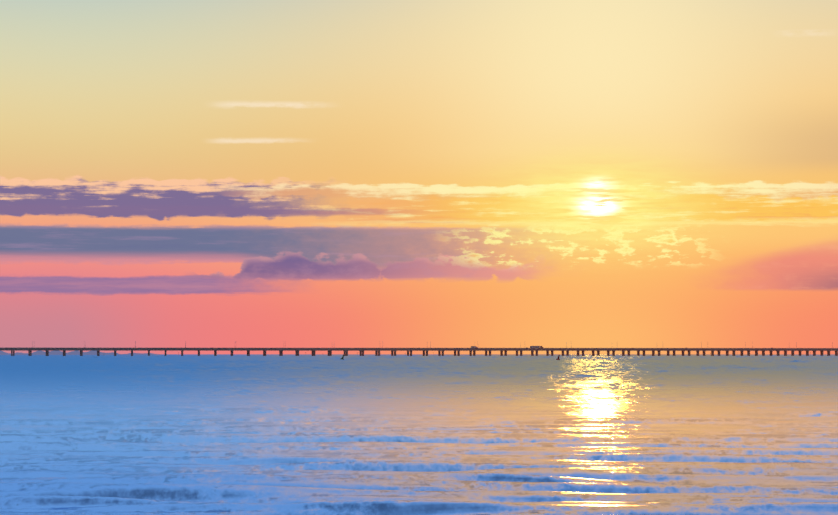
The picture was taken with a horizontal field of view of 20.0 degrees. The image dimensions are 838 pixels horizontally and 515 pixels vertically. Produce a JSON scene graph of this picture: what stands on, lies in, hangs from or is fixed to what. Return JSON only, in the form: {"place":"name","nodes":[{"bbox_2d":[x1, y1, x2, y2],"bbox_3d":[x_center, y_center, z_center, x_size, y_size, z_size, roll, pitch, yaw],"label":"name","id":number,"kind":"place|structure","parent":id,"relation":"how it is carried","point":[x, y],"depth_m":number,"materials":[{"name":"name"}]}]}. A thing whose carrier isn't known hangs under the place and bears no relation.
{"place":"outdoors","nodes":[
{"label":"outdoors","id":0,"kind":"place"},
{"bbox_2d":[0,351,160,354],"bbox_3d":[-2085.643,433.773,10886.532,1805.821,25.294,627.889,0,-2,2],"label":"distant shore","id":1,"kind":"structure","parent":0,"point":[59,353],"depth_m":10879.35,"materials":[{"name":"purple"}]},
{"bbox_2d":[0,354,837,514],"bbox_3d":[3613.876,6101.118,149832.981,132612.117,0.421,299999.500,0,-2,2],"label":"sea","id":2,"kind":"structure","parent":0,"point":[413,434],"depth_m":63.00,"materials":[{"name":"liquid"}]},
{"bbox_2d":[0,341,837,355],"bbox_3d":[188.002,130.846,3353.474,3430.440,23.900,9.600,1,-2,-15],"label":"trestle bridge","id":3,"kind":"structure","parent":2,"relation":"in","point":[628,350],"depth_m":3309.08,"materials":[{"name":"concrete"}]},
{"bbox_2d":[0,0,837,353],"label":"sky","id":4,"kind":"structure","parent":0,"point":[199,173],"materials":[{"name":"orange"}]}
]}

